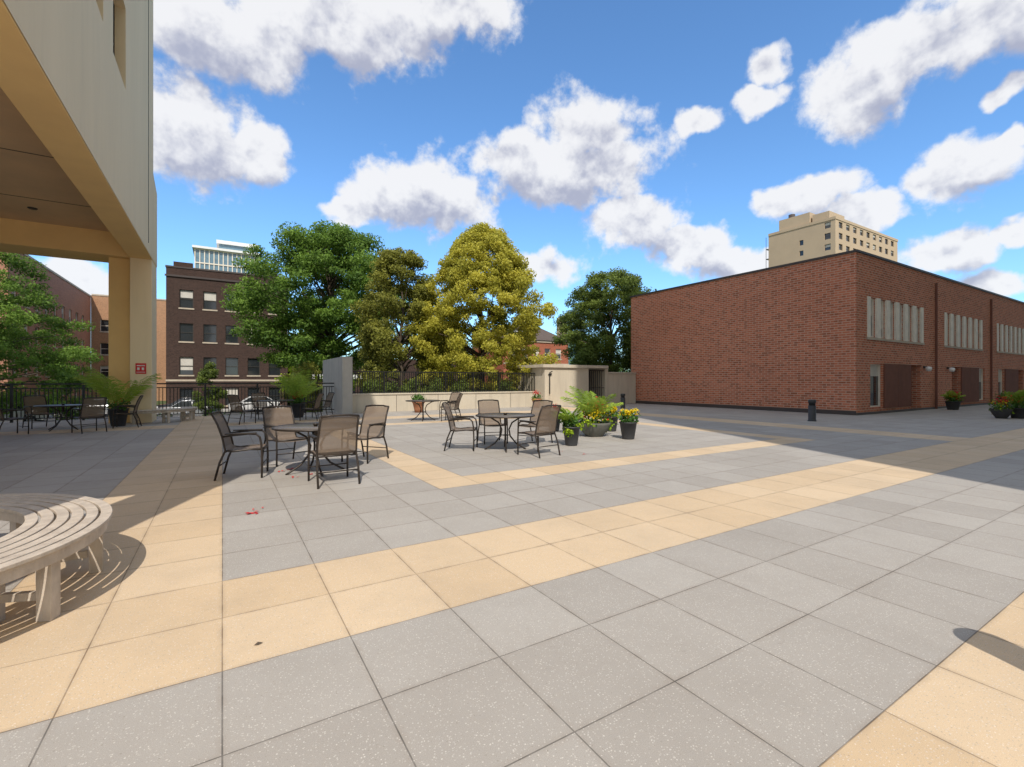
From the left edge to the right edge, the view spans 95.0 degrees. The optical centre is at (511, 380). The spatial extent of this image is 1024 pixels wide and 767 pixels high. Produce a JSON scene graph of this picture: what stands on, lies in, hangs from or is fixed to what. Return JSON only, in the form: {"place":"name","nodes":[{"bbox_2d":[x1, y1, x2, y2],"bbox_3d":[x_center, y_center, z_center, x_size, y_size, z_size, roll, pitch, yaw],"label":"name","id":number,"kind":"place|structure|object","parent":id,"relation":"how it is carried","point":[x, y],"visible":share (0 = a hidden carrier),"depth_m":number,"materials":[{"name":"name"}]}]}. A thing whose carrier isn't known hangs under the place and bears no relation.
{"place":"outdoors","nodes":[
{"label":"outdoors","id":0,"kind":"place"},
{"bbox_2d":[0,0,156,422],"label":"concrete building","id":1,"kind":"structure","parent":0,"point":[77,181],"depth_m":11.44,"materials":[{"name":"beige concrete"}]},
{"bbox_2d":[135,363,145,373],"bbox_3d":[-12.517,-0.408,15.818,0.286,0.358,0.021,0,0,-32],"label":"wall sign","id":2,"kind":"object","parent":1,"relation":"attached to","point":[140,368],"visible":1,"depth_m":15.81,"materials":[{"name":"red paint"}]},
{"bbox_2d":[0,252,165,403],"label":"courtyard apartment building","id":3,"kind":"structure","parent":0,"point":[77,303],"depth_m":61.57,"materials":[{"name":"orange brick"}]},
{"bbox_2d":[0,411,313,422],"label":"road","id":4,"kind":"structure","parent":0,"point":[52,419],"depth_m":39.57,"materials":[{"name":"grey asphalt"}]},
{"bbox_2d":[0,403,52,421],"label":"parked car","id":5,"kind":"object","parent":4,"relation":"on","point":[18,413],"visible":0.13,"depth_m":32.02,"materials":[{"name":"white paint"}]},
{"bbox_2d":[157,397,202,407],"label":"parked car","id":6,"kind":"object","parent":4,"relation":"on","point":[170,404],"visible":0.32,"depth_m":41.98,"materials":[{"name":"paint"}]},
{"bbox_2d":[157,399,220,416],"bbox_3d":[-25.930,2.288,37.601,4.470,1.476,1.830,0,0,-32],"label":"parked car","id":7,"kind":"object","parent":4,"relation":"on","point":[187,403],"visible":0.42,"depth_m":36.90,"materials":[{"name":"silver paint"}]},
{"bbox_2d":[229,397,280,408],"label":"parked car","id":8,"kind":"object","parent":4,"relation":"on","point":[247,400],"visible":0.2,"depth_m":45.03,"materials":[{"name":"white paint"}]},
{"bbox_2d":[54,407,280,416],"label":"sidewalk","id":9,"kind":"structure","parent":0,"point":[221,410],"depth_m":46.52,"materials":[{"name":"grey concrete"}]},
{"bbox_2d":[192,239,259,273],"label":"glass office tower","id":10,"kind":"structure","parent":0,"point":[222,255],"depth_m":212.90,"materials":[{"name":"white paint"}]},
{"bbox_2d":[165,261,287,408],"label":"brick apartment building","id":11,"kind":"structure","parent":0,"point":[200,322],"depth_m":48.03,"materials":[{"name":"brown brick"}]},
{"bbox_2d":[0,403,1023,766],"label":"plaza pavement","id":12,"kind":"structure","parent":0,"point":[670,585],"depth_m":3.08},
{"bbox_2d":[0,408,28,433],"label":"patio chair","id":13,"kind":"object","parent":12,"relation":"on","point":[2,419],"visible":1,"depth_m":12.43,"materials":[{"name":"brown metal"}]},
{"bbox_2d":[22,395,55,428],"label":"patio chair","id":14,"kind":"object","parent":12,"relation":"on","point":[30,402],"visible":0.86,"depth_m":14.34,"materials":[{"name":"brown fabric"}]},
{"bbox_2d":[0,493,112,621],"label":"curved wooden bench","id":15,"kind":"object","parent":12,"relation":"on","point":[50,541],"visible":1,"depth_m":3.03,"materials":[{"name":"brown wood"}]},
{"bbox_2d":[33,404,81,430],"bbox_3d":[-13.039,1.057,13.629,1.242,0.774,1.242,0,0,44],"label":"patio table","id":16,"kind":"object","parent":12,"relation":"on","point":[53,406],"visible":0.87,"depth_m":13.53,"materials":[{"name":"brown metal"}]},
{"bbox_2d":[71,397,106,433],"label":"patio chair","id":17,"kind":"object","parent":12,"relation":"on","point":[93,407],"visible":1,"depth_m":12.88,"materials":[{"name":"brown fabric"}]},
{"bbox_2d":[72,365,160,426],"bbox_3d":[-12.257,0.470,14.653,2.380,1.919,2.089,0,0,39],"label":"potted palm","id":18,"kind":"object","parent":12,"relation":"on","point":[118,396],"visible":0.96,"depth_m":14.59,"materials":[{"name":"plant"}]},
{"bbox_2d":[112,395,142,428],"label":"patio chair","id":19,"kind":"object","parent":12,"relation":"on","point":[135,407],"visible":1,"depth_m":14.33,"materials":[{"name":"brown metal"}]},
{"bbox_2d":[129,407,197,424],"bbox_3d":[-11.910,1.205,16.412,0.995,0.450,2.626,0,0,8],"label":"curved wooden bench","id":20,"kind":"object","parent":12,"relation":"on","point":[184,415],"visible":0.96,"depth_m":16.00,"materials":[{"name":"grey wood"}]},
{"bbox_2d":[0,383,333,422],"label":"iron railing","id":21,"kind":"object","parent":12,"relation":"on","point":[11,388],"visible":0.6,"depth_m":18.12,"materials":[{"name":"black metal"}]},
{"bbox_2d":[211,411,268,480],"bbox_3d":[-4.077,0.942,7.043,0.690,0.984,0.600,0,0,-20],"label":"patio chair","id":22,"kind":"object","parent":12,"relation":"on","point":[225,432],"visible":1,"depth_m":6.99,"materials":[{"name":"brown metal"}]},
{"bbox_2d":[226,394,255,424],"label":"patio chair","id":23,"kind":"object","parent":12,"relation":"on","point":[236,404],"visible":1,"depth_m":15.40,"materials":[{"name":"brown fabric"}]},
{"bbox_2d":[251,392,273,418],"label":"patio chair","id":24,"kind":"object","parent":12,"relation":"on","point":[255,396],"visible":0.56,"depth_m":17.79,"materials":[{"name":"brown fabric"}]},
{"bbox_2d":[257,399,294,407],"bbox_3d":[-8.520,1.057,16.924,1.242,0.774,1.242,0,0,-34],"label":"patio table","id":25,"kind":"object","parent":12,"relation":"on","point":[276,401],"visible":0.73,"depth_m":16.86,"materials":[{"name":"brown metal"}]},
{"bbox_2d":[261,405,308,466],"bbox_3d":[-3.973,0.942,8.197,0.690,0.984,0.600,0,0,41],"label":"patio chair","id":26,"kind":"object","parent":12,"relation":"on","point":[273,416],"visible":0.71,"depth_m":8.29,"materials":[{"name":"brown fabric"}]},
{"bbox_2d":[270,369,322,417],"bbox_3d":[-8.235,0.500,18.165,1.924,1.860,1.755,0,0,34],"label":"potted palm","id":27,"kind":"object","parent":12,"relation":"on","point":[297,393],"visible":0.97,"depth_m":18.01,"materials":[{"name":"plant"}]},
{"bbox_2d":[271,422,343,476],"bbox_3d":[-3.074,1.057,7.345,1.242,0.774,1.242,0,0,10],"label":"patio table","id":28,"kind":"object","parent":12,"relation":"on","point":[297,428],"visible":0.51,"depth_m":7.22,"materials":[{"name":"brown metal"}]},
{"bbox_2d":[300,393,323,420],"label":"patio chair","id":29,"kind":"object","parent":12,"relation":"on","point":[317,401],"visible":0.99,"depth_m":16.89,"materials":[{"name":"brown fabric"}]},
{"bbox_2d":[312,392,334,417],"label":"patio chair","id":30,"kind":"object","parent":12,"relation":"on","point":[328,400],"visible":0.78,"depth_m":18.29,"materials":[{"name":"brown fabric"}]},
{"bbox_2d":[307,414,360,488],"bbox_3d":[-2.489,0.942,6.566,0.600,0.984,0.690,0,0,-34],"label":"patio chair","id":31,"kind":"object","parent":12,"relation":"on","point":[336,436],"visible":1,"depth_m":6.39,"materials":[{"name":"brown fabric"}]},
{"bbox_2d":[341,405,388,463],"bbox_3d":[-2.625,0.942,8.469,0.600,0.984,0.690,0,0,20],"label":"patio chair","id":32,"kind":"object","parent":12,"relation":"on","point":[372,423],"visible":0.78,"depth_m":8.66,"materials":[{"name":"beige fabric"}]},
{"bbox_2d":[245,453,584,513],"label":"fallen petals","id":33,"kind":"object","parent":12,"relation":"on","point":[292,477],"visible":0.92,"depth_m":5.16,"materials":[{"name":"red plant"}]},
{"bbox_2d":[411,394,425,412],"bbox_3d":[-4.219,1.000,21.046,0.755,0.860,0.705,0,0,-5],"label":"terracotta flower pot","id":34,"kind":"object","parent":12,"relation":"on","point":[415,405],"visible":0.72,"depth_m":20.94,"materials":[{"name":"ceramic"}]},
{"bbox_2d":[406,399,439,420],"bbox_3d":[-3.196,1.057,16.850,1.242,0.774,1.242,0,0,38],"label":"patio table","id":35,"kind":"object","parent":12,"relation":"on","point":[422,401],"visible":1,"depth_m":16.83,"materials":[{"name":"brown metal"}]},
{"bbox_2d":[352,391,537,412],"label":"parapet wall","id":36,"kind":"structure","parent":12,"relation":"on","point":[398,402],"depth_m":22.86,"materials":[{"name":"concrete"}]},
{"bbox_2d":[352,371,534,393],"bbox_3d":[-2.998,0.089,23.612,10.059,1.050,0.070,0,0,-32],"label":"iron fence","id":37,"kind":"object","parent":36,"relation":"on","point":[486,390],"visible":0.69,"depth_m":23.45,"materials":[{"name":"black metal"}]},
{"bbox_2d":[439,392,459,417],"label":"patio chair","id":38,"kind":"object","parent":12,"relation":"on","point":[453,396],"visible":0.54,"depth_m":18.25,"materials":[{"name":"beige fabric"}]},
{"bbox_2d":[441,393,462,420],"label":"patio chair","id":39,"kind":"object","parent":12,"relation":"on","point":[457,402],"visible":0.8,"depth_m":16.56,"materials":[{"name":"brown fabric"}]},
{"bbox_2d":[442,402,477,450],"bbox_3d":[-1.088,0.942,9.785,0.690,0.984,0.600,0,0,3],"label":"patio chair","id":40,"kind":"object","parent":12,"relation":"on","point":[450,417],"visible":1,"depth_m":9.83,"materials":[{"name":"brown fabric"}]},
{"bbox_2d":[478,399,507,444],"bbox_3d":[-0.467,0.942,10.902,0.600,0.984,0.690,0,0,-19],"label":"patio chair","id":41,"kind":"object","parent":12,"relation":"on","point":[488,406],"visible":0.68,"depth_m":11.09,"materials":[{"name":"brown fabric"}]},
{"bbox_2d":[475,413,534,452],"bbox_3d":[-0.138,1.057,9.747,1.242,0.774,1.242,0,0,42],"label":"patio table","id":42,"kind":"object","parent":12,"relation":"on","point":[492,416],"visible":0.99,"depth_m":9.72,"materials":[{"name":"brown metal"}]},
{"bbox_2d":[517,400,552,442],"bbox_3d":[0.545,0.942,10.698,0.600,0.984,0.690,0,0,35],"label":"patio chair","id":43,"kind":"object","parent":12,"relation":"on","point":[537,405],"visible":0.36,"depth_m":10.93,"materials":[{"name":"brown fabric"}]},
{"bbox_2d":[531,391,542,401],"bbox_3d":[1.320,0.957,24.866,0.672,0.946,0.656,0,0,-17],"label":"terracotta flower pot","id":44,"kind":"object","parent":12,"relation":"on","point":[534,397],"visible":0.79,"depth_m":24.75,"materials":[{"name":"plant"}]},
{"bbox_2d":[517,405,560,457],"bbox_3d":[0.533,0.942,9.005,0.600,0.984,0.690,0,0,-41],"label":"patio chair","id":45,"kind":"object","parent":12,"relation":"on","point":[546,423],"visible":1,"depth_m":8.86,"materials":[{"name":"brown fabric"}]},
{"bbox_2d":[553,403,559,430],"bbox_3d":[1.216,1.036,13.275,0.384,0.787,0.412,0,0,0],"label":"flower pot","id":46,"kind":"object","parent":12,"relation":"on","point":[557,425],"visible":0.13,"depth_m":13.19,"materials":[{"name":"plastic"}]},
{"bbox_2d":[510,364,607,406],"bbox_3d":[2.792,0.272,28.204,4.934,2.317,3.847,0,0,-32],"label":"stair enclosure","id":47,"kind":"object","parent":12,"relation":"on","point":[553,382],"visible":0.68,"depth_m":26.40,"materials":[{"name":"concrete"}]},
{"bbox_2d":[558,405,583,445],"bbox_3d":[1.295,0.985,10.407,0.735,0.891,0.618,0,0,-15],"label":"flower pot","id":48,"kind":"object","parent":12,"relation":"on","point":[571,426],"visible":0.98,"depth_m":10.26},
{"bbox_2d":[560,386,623,436],"bbox_3d":[1.932,0.782,12.103,1.614,1.296,1.292,0,0,42],"label":"flower bowl","id":49,"kind":"object","parent":12,"relation":"on","point":[593,407],"visible":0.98,"depth_m":11.88,"materials":[{"name":"plant"}]},
{"bbox_2d":[604,405,619,431],"bbox_3d":[2.797,1.049,13.269,0.592,0.762,0.584,0,0,31],"label":"flower pot","id":50,"kind":"object","parent":12,"relation":"on","point":[614,419],"visible":0.51,"depth_m":13.16,"materials":[{"name":"plant"}]},
{"bbox_2d":[608,372,635,403],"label":"garden wall","id":51,"kind":"structure","parent":12,"relation":"on","point":[619,383],"depth_m":28.91,"materials":[{"name":"concrete"}]},
{"bbox_2d":[620,394,624,407],"bbox_3d":[5.722,1.050,24.207,0.276,0.760,0.276,0,0,-32],"label":"bollard light","id":52,"kind":"object","parent":12,"relation":"on","point":[622,398],"visible":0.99,"depth_m":24.10,"materials":[{"name":"black metal"}]},
{"bbox_2d":[619,408,640,439],"bbox_3d":[2.817,1.043,11.495,0.592,0.774,0.563,0,0,-40],"label":"flower pot","id":53,"kind":"object","parent":12,"relation":"on","point":[629,423],"visible":1,"depth_m":11.38,"materials":[{"name":"plastic"}]},
{"bbox_2d":[807,399,816,420],"bbox_3d":[10.596,1.050,16.561,0.276,0.760,0.276,0,0,-32],"label":"bollard light","id":54,"kind":"object","parent":12,"relation":"on","point":[811,411],"visible":0.99,"depth_m":16.47,"materials":[{"name":"black metal"}]},
{"bbox_2d":[631,252,1023,412],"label":"brick walls","id":55,"kind":"structure","parent":12,"relation":"on","point":[793,336],"depth_m":23.05,"materials":[{"name":"red brick"}]},
{"bbox_2d":[630,249,1023,414],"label":"coping","id":56,"kind":"object","parent":55,"relation":"attached to","point":[839,412],"visible":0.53,"depth_m":22.90,"materials":[{"name":"metal"}]},
{"bbox_2d":[923,366,954,371],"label":"wall lamps","id":57,"kind":"object","parent":55,"relation":"attached to","point":[951,369],"depth_m":22.94,"materials":[{"name":"white paint"}]},
{"bbox_2d":[867,296,1023,354],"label":"window surrounds","id":58,"kind":"object","parent":55,"relation":"attached to","point":[1016,341],"visible":1,"depth_m":22.93,"materials":[{"name":"stone"}]},
{"bbox_2d":[884,283,1017,408],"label":"wall panels","id":59,"kind":"object","parent":55,"relation":"attached to","point":[897,385],"visible":0.86,"depth_m":23.73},
{"bbox_2d":[941,390,965,409],"bbox_3d":[21.672,0.944,23.028,0.900,0.973,0.870,0,0,25],"label":"flower pot","id":60,"kind":"object","parent":12,"relation":"on","point":[950,402],"visible":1,"depth_m":22.87,"materials":[{"name":"plant"}]},
{"bbox_2d":[988,395,1017,418],"bbox_3d":[18.642,0.977,17.800,0.748,0.906,0.772,0,0,20],"label":"flower bowl","id":61,"kind":"object","parent":12,"relation":"on","point":[1001,411],"visible":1,"depth_m":17.68,"materials":[{"name":"plant"}]},
{"bbox_2d":[995,391,1008,404],"bbox_3d":[28.233,1.000,26.982,0.762,0.860,0.782,0,0,-24],"label":"flower pot","id":62,"kind":"object","parent":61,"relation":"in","point":[1001,394],"visible":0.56,"depth_m":26.92,"materials":[{"name":"plant"}]},
{"bbox_2d":[1002,389,1023,418],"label":"flower pot","id":63,"kind":"object","parent":12,"relation":"on","point":[1018,400],"visible":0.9,"depth_m":17.68,"materials":[{"name":"plant"}]},
{"bbox_2d":[30,0,1023,358],"label":"sky","id":64,"kind":"structure","parent":0,"point":[664,142],"materials":[{"name":"blue"}]},
{"bbox_2d":[567,309,583,364],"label":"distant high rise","id":65,"kind":"structure","parent":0,"point":[571,310],"depth_m":434.10,"materials":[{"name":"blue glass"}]},
{"bbox_2d":[766,211,897,266],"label":"beige apartment tower","id":66,"kind":"structure","parent":0,"point":[805,236],"depth_m":139.06,"materials":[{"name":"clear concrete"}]},
{"label":"ground","id":67,"kind":"structure","parent":0,"visible":0},
{"bbox_2d":[0,252,104,417],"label":"honey locust tree","id":68,"kind":"object","parent":67,"relation":"on","point":[10,332],"visible":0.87,"depth_m":28.26,"materials":[{"name":"green plant"}]},
{"bbox_2d":[46,371,94,420],"bbox_3d":[-23.855,1.248,25.417,2.574,3.565,2.369,0,0,-32],"label":"tree","id":69,"kind":"object","parent":67,"relation":"on","point":[66,378],"visible":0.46,"depth_m":25.18,"materials":[{"name":"green plant"}]},
{"bbox_2d":[192,361,227,415],"bbox_3d":[-23.309,0.783,36.204,2.314,4.591,1.952,0,0,7],"label":"evergreen shrub","id":70,"kind":"object","parent":67,"relation":"on","point":[212,371],"visible":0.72,"depth_m":35.93,"materials":[{"name":"green plant"}]},
{"bbox_2d":[280,361,322,411],"bbox_3d":[-14.085,0.856,32.689,3.714,4.491,3.788,0,0,-32],"label":"tree","id":71,"kind":"object","parent":67,"relation":"on","point":[309,366],"visible":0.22,"depth_m":32.30,"materials":[{"name":"green plant"}]},
{"bbox_2d":[219,219,410,373],"bbox_3d":[-15.316,-5.023,39.285,15.702,16.108,13.642,0,0,-32],"label":"oak tree","id":72,"kind":"object","parent":67,"relation":"on","point":[323,254],"visible":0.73,"depth_m":35.63,"materials":[{"name":"green plant"}]},
{"bbox_2d":[274,329,356,411],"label":"tree","id":73,"kind":"object","parent":67,"relation":"on","point":[318,377],"visible":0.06,"depth_m":46.28,"materials":[{"name":"green plant"}]},
{"bbox_2d":[323,357,351,413],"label":"concrete wall","id":74,"kind":"structure","parent":67,"relation":"on","point":[337,372],"depth_m":20.52,"materials":[{"name":"grey concrete"}]},
{"bbox_2d":[288,360,470,405],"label":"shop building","id":75,"kind":"structure","parent":67,"relation":"on","point":[411,368],"depth_m":58.54,"materials":[{"name":"brick"}]},
{"bbox_2d":[349,246,448,392],"bbox_3d":[-6.943,-2.778,30.312,7.170,11.633,8.140,0,0,-32],"label":"linden tree","id":76,"kind":"object","parent":67,"relation":"on","point":[382,347],"visible":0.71,"depth_m":28.86,"materials":[{"name":"green plant"}]},
{"bbox_2d":[361,378,515,392],"bbox_3d":[-3.496,1.476,25.409,9.646,3.376,2.284,0,0,-32],"label":"hedge","id":77,"kind":"object","parent":67,"relation":"on","point":[388,387],"visible":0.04,"depth_m":24.17,"materials":[{"name":"green plant"}]},
{"bbox_2d":[408,222,560,391],"bbox_3d":[-2.187,-3.386,29.469,8.680,12.842,10.893,0,0,-32],"label":"linden tree","id":78,"kind":"object","parent":67,"relation":"on","point":[506,279],"visible":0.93,"depth_m":27.01,"materials":[{"name":"yellow plant"}]},
{"bbox_2d":[346,333,630,371],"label":"distant trees","id":79,"kind":"object","parent":67,"relation":"on","point":[570,358],"depth_m":149.63,"materials":[{"name":"green plant"}]},
{"bbox_2d":[472,327,568,383],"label":"brick house","id":80,"kind":"structure","parent":67,"relation":"on","point":[544,343],"depth_m":72.33,"materials":[{"name":"red brick"}]},
{"bbox_2d":[552,266,656,371],"bbox_3d":[7.753,-3.084,38.921,9.131,12.237,12.148,0,0,8],"label":"maple tree","id":81,"kind":"object","parent":67,"relation":"on","point":[595,301],"visible":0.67,"depth_m":37.25,"materials":[{"name":"green plant"}]}
]}

